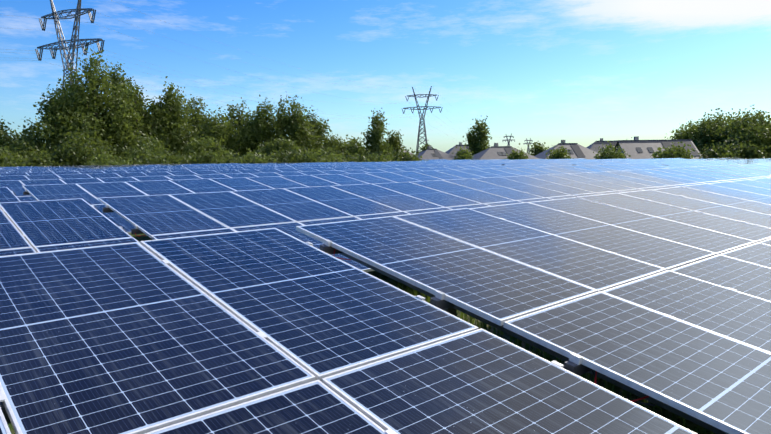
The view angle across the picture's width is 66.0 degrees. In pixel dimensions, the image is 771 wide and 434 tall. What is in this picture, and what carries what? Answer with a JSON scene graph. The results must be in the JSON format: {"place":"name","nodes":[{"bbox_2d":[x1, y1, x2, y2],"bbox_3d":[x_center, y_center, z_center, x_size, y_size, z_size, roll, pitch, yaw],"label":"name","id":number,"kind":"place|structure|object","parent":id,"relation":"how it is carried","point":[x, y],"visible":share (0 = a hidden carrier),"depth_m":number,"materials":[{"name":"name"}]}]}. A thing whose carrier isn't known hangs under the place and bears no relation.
{"place":"outdoors","nodes":[
{"label":"outdoors","id":0,"kind":"place"},
{"bbox_2d":[8,234,710,433],"bbox_3d":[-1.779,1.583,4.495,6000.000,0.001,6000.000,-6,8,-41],"label":"ground","id":1,"kind":"structure","parent":0,"point":[689,425],"depth_m":5.78,"materials":[{"name":"green plant"}]},
{"bbox_2d":[0,146,14,163],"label":"bush","id":2,"kind":"object","parent":1,"relation":"on","point":[4,147],"visible":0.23,"depth_m":66.41,"materials":[{"name":"green plant"}]},
{"bbox_2d":[0,187,20,202],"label":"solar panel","id":3,"kind":"object","parent":1,"relation":"on","point":[7,194],"visible":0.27,"depth_m":12.90,"materials":[{"name":"blue glass"}]},
{"bbox_2d":[0,116,20,149],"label":"tree","id":4,"kind":"object","parent":1,"relation":"on","point":[7,139],"visible":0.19,"depth_m":73.55,"materials":[{"name":"green plant"}]},
{"bbox_2d":[0,147,29,165],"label":"bush","id":5,"kind":"object","parent":1,"relation":"on","point":[9,156],"visible":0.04,"depth_m":65.98,"materials":[{"name":"green plant"}]},
{"bbox_2d":[1,137,47,165],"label":"bush","id":6,"kind":"object","parent":1,"relation":"on","point":[31,147],"visible":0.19,"depth_m":69.11,"materials":[{"name":"green plant"}]},
{"bbox_2d":[8,130,40,143],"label":"tree","id":7,"kind":"object","parent":1,"relation":"on","point":[18,137],"depth_m":80.11,"materials":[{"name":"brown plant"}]},
{"bbox_2d":[3,150,62,166],"bbox_3d":[-38.457,-5.089,64.105,6.310,4.188,5.484,-6,8,-40],"label":"bush","id":8,"kind":"object","parent":1,"relation":"on","point":[18,163],"visible":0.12,"depth_m":62.82,"materials":[{"name":"green plant"}]},
{"bbox_2d":[26,149,68,165],"bbox_3d":[-37.553,-5.440,64.793,4.714,4.234,3.890,2,6,24],"label":"bush","id":9,"kind":"object","parent":1,"relation":"on","point":[40,159],"visible":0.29,"depth_m":64.32,"materials":[{"name":"green plant"}]},
{"bbox_2d":[35,142,59,160],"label":"bush","id":10,"kind":"object","parent":1,"relation":"on","point":[50,152],"visible":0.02,"depth_m":68.26,"materials":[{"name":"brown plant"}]},
{"bbox_2d":[17,84,96,152],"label":"tree","id":11,"kind":"object","parent":1,"relation":"on","point":[53,118],"visible":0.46,"depth_m":72.61,"materials":[{"name":"green plant"}]},
{"bbox_2d":[0,198,139,255],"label":"solar table","id":12,"kind":"object","parent":1,"relation":"on","point":[26,227],"visible":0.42,"depth_m":7.84,"materials":[{"name":"blue glass"}]},
{"bbox_2d":[35,0,104,88],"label":"pylon","id":13,"kind":"object","parent":1,"relation":"on","point":[76,27],"visible":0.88,"depth_m":195.53,"materials":[{"name":"metal"}]},
{"bbox_2d":[6,0,513,142],"bbox_3d":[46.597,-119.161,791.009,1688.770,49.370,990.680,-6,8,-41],"label":"power lines","id":14,"kind":"object","parent":13,"relation":"attached to","point":[200,77],"visible":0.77,"depth_m":247.51,"materials":[{"name":"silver metal"}]},
{"bbox_2d":[47,63,111,137],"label":"tree","id":15,"kind":"object","parent":1,"relation":"on","point":[64,90],"visible":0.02,"depth_m":79.62,"materials":[{"name":"green plant"}]},
{"bbox_2d":[43,122,117,165],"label":"bush","id":16,"kind":"object","parent":1,"relation":"on","point":[76,150],"visible":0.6,"depth_m":67.92,"materials":[{"name":"green plant"}]},
{"bbox_2d":[49,48,143,159],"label":"tree","id":17,"kind":"object","parent":1,"relation":"on","point":[93,81],"visible":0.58,"depth_m":77.10,"materials":[{"name":"green plant"}]},
{"bbox_2d":[0,163,216,167],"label":"solar table","id":18,"kind":"object","parent":1,"relation":"on","point":[97,165],"visible":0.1,"depth_m":62.86,"materials":[{"name":"blue glass"}]},
{"bbox_2d":[82,147,141,165],"bbox_3d":[-30.218,-5.359,65.458,6.856,4.571,6.842,2,7,27],"label":"bush","id":19,"kind":"object","parent":1,"relation":"on","point":[106,160],"visible":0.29,"depth_m":64.44,"materials":[{"name":"green plant"}]},
{"bbox_2d":[88,61,150,159],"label":"tree","id":20,"kind":"object","parent":1,"relation":"on","point":[116,80],"visible":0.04,"depth_m":83.49,"materials":[{"name":"green plant"}]},
{"bbox_2d":[2,163,254,167],"bbox_3d":[-25.746,-4.245,57.239,32.292,1.432,4.507,-6,8,-41],"label":"solar table","id":21,"kind":"object","parent":1,"relation":"on","point":[120,165],"visible":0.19,"depth_m":59.24,"materials":[{"name":"blue glass"}]},
{"bbox_2d":[104,77,171,155],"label":"tree","id":22,"kind":"object","parent":1,"relation":"on","point":[139,109],"visible":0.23,"depth_m":81.81,"materials":[{"name":"green plant"}]},
{"bbox_2d":[120,143,163,163],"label":"bush","id":23,"kind":"object","parent":1,"relation":"on","point":[140,155],"visible":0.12,"depth_m":70.54,"materials":[{"name":"green plant"}]},
{"bbox_2d":[0,163,285,170],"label":"solar table","id":24,"kind":"object","parent":1,"relation":"on","point":[137,166],"visible":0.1,"depth_m":54.41,"materials":[{"name":"blue glass"}]},
{"bbox_2d":[118,133,170,159],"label":"bush","id":25,"kind":"object","parent":1,"relation":"on","point":[155,146],"visible":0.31,"depth_m":74.39,"materials":[{"name":"green plant"}]},
{"bbox_2d":[119,145,173,164],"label":"bush","id":26,"kind":"object","parent":1,"relation":"on","point":[147,155],"visible":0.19,"depth_m":69.59,"materials":[{"name":"green plant"}]},
{"bbox_2d":[0,163,313,170],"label":"solar table","id":27,"kind":"object","parent":1,"relation":"on","point":[49,169],"visible":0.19,"depth_m":49.27,"materials":[{"name":"blue glass"}]},
{"bbox_2d":[139,96,187,153],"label":"tree","id":28,"kind":"object","parent":1,"relation":"on","point":[148,128],"visible":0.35,"depth_m":84.09,"materials":[{"name":"green plant"}]},
{"bbox_2d":[142,150,191,164],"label":"bush","id":29,"kind":"object","parent":1,"relation":"on","point":[175,160],"visible":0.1,"depth_m":69.91,"materials":[{"name":"green plant"}]},
{"bbox_2d":[0,163,347,171],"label":"solar table","id":30,"kind":"object","parent":1,"relation":"on","point":[161,167],"visible":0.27,"depth_m":44.57,"materials":[{"name":"blue glass"}]},
{"bbox_2d":[150,76,201,158],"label":"tree","id":31,"kind":"object","parent":1,"relation":"on","point":[172,104],"visible":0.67,"depth_m":86.07,"materials":[{"name":"green plant"}]},
{"bbox_2d":[172,153,192,163],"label":"bush","id":32,"kind":"object","parent":1,"relation":"on","point":[187,159],"depth_m":72.32,"materials":[{"name":"green plant"}]},
{"bbox_2d":[0,163,389,173],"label":"solar table","id":33,"kind":"object","parent":1,"relation":"on","point":[180,168],"visible":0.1,"depth_m":39.52,"materials":[{"name":"blue glass"}]},
{"bbox_2d":[182,94,211,141],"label":"tree","id":34,"kind":"object","parent":1,"relation":"on","point":[200,118],"visible":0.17,"depth_m":91.63,"materials":[{"name":"green plant"}]},
{"bbox_2d":[174,135,238,162],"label":"bush","id":35,"kind":"object","parent":1,"relation":"on","point":[198,146],"visible":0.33,"depth_m":78.61,"materials":[{"name":"green plant"}]},
{"bbox_2d":[189,146,226,163],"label":"bush","id":36,"kind":"object","parent":1,"relation":"on","point":[202,158],"visible":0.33,"depth_m":70.98,"materials":[{"name":"green plant"}]},
{"bbox_2d":[0,163,437,176],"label":"solar table","id":37,"kind":"object","parent":1,"relation":"on","point":[97,172],"visible":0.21,"depth_m":33.99,"materials":[{"name":"blue glass"}]},
{"bbox_2d":[193,105,246,157],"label":"tree","id":38,"kind":"object","parent":1,"relation":"on","point":[217,129],"visible":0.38,"depth_m":86.46,"materials":[{"name":"green plant"}]},
{"bbox_2d":[200,153,243,163],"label":"bush","id":39,"kind":"object","parent":1,"relation":"on","point":[229,160],"visible":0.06,"depth_m":71.88,"materials":[{"name":"green plant"}]},
{"bbox_2d":[217,97,255,158],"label":"tree","id":40,"kind":"object","parent":1,"relation":"on","point":[234,117],"visible":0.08,"depth_m":93.59,"materials":[{"name":"green plant"}]},
{"bbox_2d":[0,163,499,180],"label":"solar table","id":41,"kind":"object","parent":1,"relation":"on","point":[74,176],"visible":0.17,"depth_m":28.69,"materials":[{"name":"blue glass"}]},
{"bbox_2d":[237,145,280,163],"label":"bush","id":42,"kind":"object","parent":1,"relation":"on","point":[253,158],"visible":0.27,"depth_m":69.49,"materials":[{"name":"green plant"}]},
{"bbox_2d":[235,94,287,157],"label":"tree","id":43,"kind":"object","parent":1,"relation":"on","point":[256,130],"visible":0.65,"depth_m":89.73,"materials":[{"name":"green plant"}]},
{"bbox_2d":[244,132,313,160],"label":"bush","id":44,"kind":"object","parent":1,"relation":"on","point":[278,145],"visible":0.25,"depth_m":83.52,"materials":[{"name":"green plant"}]},
{"bbox_2d":[261,149,302,162],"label":"bush","id":45,"kind":"object","parent":1,"relation":"on","point":[277,156],"visible":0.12,"depth_m":72.57,"materials":[{"name":"green plant"}]},
{"bbox_2d":[0,163,572,201],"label":"solar table","id":46,"kind":"object","parent":1,"relation":"on","point":[16,187],"visible":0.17,"depth_m":22.63,"materials":[{"name":"blue glass"}]},
{"bbox_2d":[253,91,324,154],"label":"tree","id":47,"kind":"object","parent":1,"relation":"on","point":[289,125],"visible":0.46,"depth_m":92.49,"materials":[{"name":"green plant"}]},
{"bbox_2d":[279,146,318,162],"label":"bush","id":48,"kind":"object","parent":1,"relation":"on","point":[295,156],"visible":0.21,"depth_m":73.18,"materials":[{"name":"green plant"}]},
{"bbox_2d":[299,148,334,162],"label":"bush","id":49,"kind":"object","parent":1,"relation":"on","point":[312,158],"visible":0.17,"depth_m":73.75,"materials":[{"name":"green plant"}]},
{"bbox_2d":[300,105,337,151],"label":"tree","id":50,"kind":"object","parent":1,"relation":"on","point":[315,122],"visible":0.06,"depth_m":97.39,"materials":[{"name":"green plant"}]},
{"bbox_2d":[311,142,354,159],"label":"bush","id":51,"kind":"object","parent":1,"relation":"on","point":[328,151],"visible":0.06,"depth_m":86.26,"materials":[{"name":"green plant"}]},
{"bbox_2d":[318,152,349,161],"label":"bush","id":52,"kind":"object","parent":1,"relation":"on","point":[328,159],"visible":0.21,"depth_m":72.50,"materials":[{"name":"green plant"}]},
{"bbox_2d":[316,134,363,158],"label":"bush","id":53,"kind":"object","parent":1,"relation":"on","point":[342,147],"visible":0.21,"depth_m":96.55,"materials":[{"name":"green plant"}]},
{"bbox_2d":[0,228,696,433],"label":"solar table","id":54,"kind":"object","parent":1,"relation":"on","point":[269,331],"visible":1,"depth_m":2.88,"materials":[{"name":"blue glass"}]},
{"bbox_2d":[22,163,677,233],"bbox_3d":[5.104,-1.111,22.884,32.432,1.441,4.519,-6,8,-41],"label":"solar table","id":55,"kind":"object","parent":1,"relation":"on","point":[90,193],"visible":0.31,"depth_m":17.07,"materials":[{"name":"blue glass"}]},
{"bbox_2d":[339,152,363,161],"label":"bush","id":56,"kind":"object","parent":1,"relation":"on","point":[350,158],"visible":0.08,"depth_m":76.47,"materials":[{"name":"green plant"}]},
{"bbox_2d":[338,135,367,155],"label":"tree","id":57,"kind":"object","parent":1,"relation":"on","point":[356,141],"visible":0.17,"depth_m":102.55,"materials":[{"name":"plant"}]},
{"bbox_2d":[267,159,445,162],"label":"solar table","id":58,"kind":"object","parent":1,"relation":"on","point":[303,162],"visible":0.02,"depth_m":80.24,"materials":[{"name":"blue glass"}]},
{"bbox_2d":[353,150,392,162],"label":"bush","id":59,"kind":"object","parent":1,"relation":"on","point":[364,157],"visible":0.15,"depth_m":71.55,"materials":[{"name":"green plant"}]},
{"bbox_2d":[361,108,394,158],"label":"tree","id":60,"kind":"object","parent":1,"relation":"on","point":[377,129],"visible":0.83,"depth_m":98.03,"materials":[{"name":"green plant"}]},
{"bbox_2d":[286,159,474,163],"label":"solar table","id":61,"kind":"object","parent":1,"relation":"on","point":[350,162],"visible":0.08,"depth_m":69.80,"materials":[{"name":"blue glass"}]},
{"bbox_2d":[368,150,399,161],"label":"bush","id":62,"kind":"object","parent":1,"relation":"on","point":[384,155],"visible":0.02,"depth_m":73.78,"materials":[{"name":"green plant"}]},
{"bbox_2d":[380,129,404,157],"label":"tree","id":63,"kind":"object","parent":1,"relation":"on","point":[394,139],"visible":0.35,"depth_m":104.31,"materials":[{"name":"green plant"}]},
{"bbox_2d":[387,146,427,160],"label":"bush","id":64,"kind":"object","parent":1,"relation":"on","point":[405,156],"visible":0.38,"depth_m":77.96,"materials":[{"name":"green plant"}]},
{"bbox_2d":[316,159,508,164],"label":"solar table","id":65,"kind":"object","parent":1,"relation":"on","point":[405,161],"visible":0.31,"depth_m":69.18,"materials":[{"name":"blue glass"}]},
{"bbox_2d":[402,86,442,153],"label":"pylon","id":66,"kind":"object","parent":1,"relation":"on","point":[421,116],"visible":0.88,"depth_m":535.47,"materials":[{"name":"metal"}]},
{"bbox_2d":[414,140,433,154],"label":"tree","id":67,"kind":"object","parent":1,"relation":"on","point":[424,148],"visible":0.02,"depth_m":123.29,"materials":[{"name":"green plant"}]},
{"bbox_2d":[98,163,770,271],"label":"solar table","id":68,"kind":"object","parent":1,"relation":"on","point":[285,210],"visible":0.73,"depth_m":11.47,"materials":[{"name":"blue glass"}]},
{"bbox_2d":[416,145,456,159],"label":"house","id":69,"kind":"structure","parent":1,"relation":"on","point":[430,153],"depth_m":109.31,"materials":[{"name":"tile"}]},
{"bbox_2d":[350,159,533,163],"bbox_3d":[10.090,-5.544,65.736,32.292,1.400,4.512,-6,8,-41],"label":"solar table","id":70,"kind":"object","parent":1,"relation":"on","point":[428,161],"visible":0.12,"depth_m":63.71,"materials":[{"name":"blue glass"}]},
{"bbox_2d":[445,142,471,155],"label":"house","id":71,"kind":"structure","parent":1,"relation":"on","point":[451,150],"depth_m":146.29,"materials":[{"name":"tile"}]},
{"bbox_2d":[452,146,477,159],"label":"bush","id":72,"kind":"object","parent":1,"relation":"on","point":[462,155],"visible":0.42,"depth_m":94.05,"materials":[{"name":"green plant"}]},
{"bbox_2d":[463,115,491,154],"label":"tree","id":73,"kind":"object","parent":1,"relation":"on","point":[476,139],"visible":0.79,"depth_m":114.77,"materials":[{"name":"green plant"}]},
{"bbox_2d":[393,158,588,164],"bbox_3d":[13.954,-5.171,61.448,32.292,1.438,4.511,-6,8,-41],"label":"solar table","id":74,"kind":"object","parent":1,"relation":"on","point":[541,160],"visible":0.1,"depth_m":61.17,"materials":[{"name":"blue glass"}]},
{"bbox_2d":[471,143,538,159],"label":"house","id":75,"kind":"structure","parent":1,"relation":"on","point":[495,151],"depth_m":103.49,"materials":[{"name":"tile"}]},
{"bbox_2d":[502,133,514,145],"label":"pylon","id":76,"kind":"object","parent":1,"relation":"on","point":[507,140],"visible":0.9,"depth_m":1699.48,"materials":[{"name":"metal"}]},
{"bbox_2d":[505,143,529,159],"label":"bush","id":77,"kind":"object","parent":1,"relation":"on","point":[514,155],"visible":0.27,"depth_m":92.61,"materials":[{"name":"green plant"}]},
{"bbox_2d":[523,138,532,153],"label":"pylon","id":78,"kind":"object","parent":1,"relation":"on","point":[527,143],"visible":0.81,"depth_m":2219.63,"materials":[{"name":"metal"}]},
{"bbox_2d":[296,177,770,433],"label":"solar table","id":79,"kind":"object","parent":1,"relation":"on","point":[661,298],"visible":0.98,"depth_m":4.61,"materials":[{"name":"blue glass"}]},
{"bbox_2d":[440,158,631,165],"bbox_3d":[17.916,-4.770,57.248,32.292,1.398,4.511,-6,8,-41],"label":"solar table","id":80,"kind":"object","parent":1,"relation":"on","point":[528,161],"visible":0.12,"depth_m":55.52,"materials":[{"name":"blue glass"}]},
{"bbox_2d":[527,142,547,155],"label":"tree","id":81,"kind":"object","parent":1,"relation":"on","point":[536,149],"visible":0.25,"depth_m":119.80,"materials":[{"name":"green plant"}]},
{"bbox_2d":[380,277,715,433],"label":"grass tufts","id":82,"kind":"object","parent":1,"relation":"on","point":[608,386],"visible":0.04,"depth_m":5.63,"materials":[{"name":"green plant"}]},
{"bbox_2d":[545,141,573,158],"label":"bush","id":83,"kind":"object","parent":1,"relation":"on","point":[557,153],"visible":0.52,"depth_m":90.90,"materials":[{"name":"green plant"}]},
{"bbox_2d":[535,140,599,158],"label":"house","id":84,"kind":"structure","parent":1,"relation":"on","point":[577,151],"depth_m":102.82,"materials":[{"name":"tile"}]},
{"bbox_2d":[500,158,683,164],"bbox_3d":[21.788,-4.394,52.969,32.292,1.428,4.508,-6,8,-41],"label":"solar table","id":85,"kind":"object","parent":1,"relation":"on","point":[525,163],"visible":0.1,"depth_m":49.81,"materials":[{"name":"blue glass"}]},
{"bbox_2d":[586,138,617,153],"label":"house","id":86,"kind":"structure","parent":1,"relation":"on","point":[596,144],"depth_m":138.71,"materials":[{"name":"tile"}]},
{"bbox_2d":[593,141,630,160],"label":"bush","id":87,"kind":"object","parent":1,"relation":"on","point":[607,153],"visible":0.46,"depth_m":88.86,"materials":[{"name":"green plant"}]},
{"bbox_2d":[615,136,702,159],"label":"house","id":88,"kind":"structure","parent":1,"relation":"on","point":[638,148],"depth_m":96.41,"materials":[{"name":"tile"}]},
{"bbox_2d":[569,158,753,167],"bbox_3d":[25.610,-3.997,48.643,32.292,1.425,4.509,-6,8,-41],"label":"solar table","id":89,"kind":"object","parent":1,"relation":"on","point":[626,162],"visible":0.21,"depth_m":46.97,"materials":[{"name":"blue glass"}]},
{"bbox_2d":[650,141,694,158],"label":"bush","id":90,"kind":"object","parent":1,"relation":"on","point":[676,153],"visible":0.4,"depth_m":85.61,"materials":[{"name":"green plant"}]},
{"bbox_2d":[665,108,746,154],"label":"tree","id":91,"kind":"object","parent":1,"relation":"on","point":[699,135],"visible":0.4,"depth_m":102.34,"materials":[{"name":"green plant"}]},
{"bbox_2d":[654,158,770,167],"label":"solar table","id":92,"kind":"object","parent":1,"relation":"on","point":[714,163],"visible":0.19,"depth_m":39.52,"materials":[{"name":"blue glass"}]},
{"bbox_2d":[694,137,770,159],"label":"bush","id":93,"kind":"object","parent":1,"relation":"on","point":[738,151],"visible":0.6,"depth_m":89.50,"materials":[{"name":"green plant"}]},
{"bbox_2d":[706,104,770,158],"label":"tree","id":94,"kind":"object","parent":1,"relation":"on","point":[751,128],"visible":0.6,"depth_m":94.83,"materials":[{"name":"green plant"}]},
{"bbox_2d":[754,115,770,156],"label":"tree","id":95,"kind":"object","parent":1,"relation":"on","point":[769,123],"depth_m":95.27,"materials":[{"name":"green plant"}]},
{"bbox_2d":[0,0,770,153],"label":"sky","id":96,"kind":"structure","parent":0,"point":[582,72],"materials":[{"name":"blue"}]},
{"bbox_2d":[592,371,655,405],"bbox_3d":[1.211,0.897,3.080,0.347,0.110,0.122,5,8,43],"label":"plant","id":97,"kind":"object","parent":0,"point":[628,399],"depth_m":3.03,"materials":[{"name":"green plant"}]}
]}

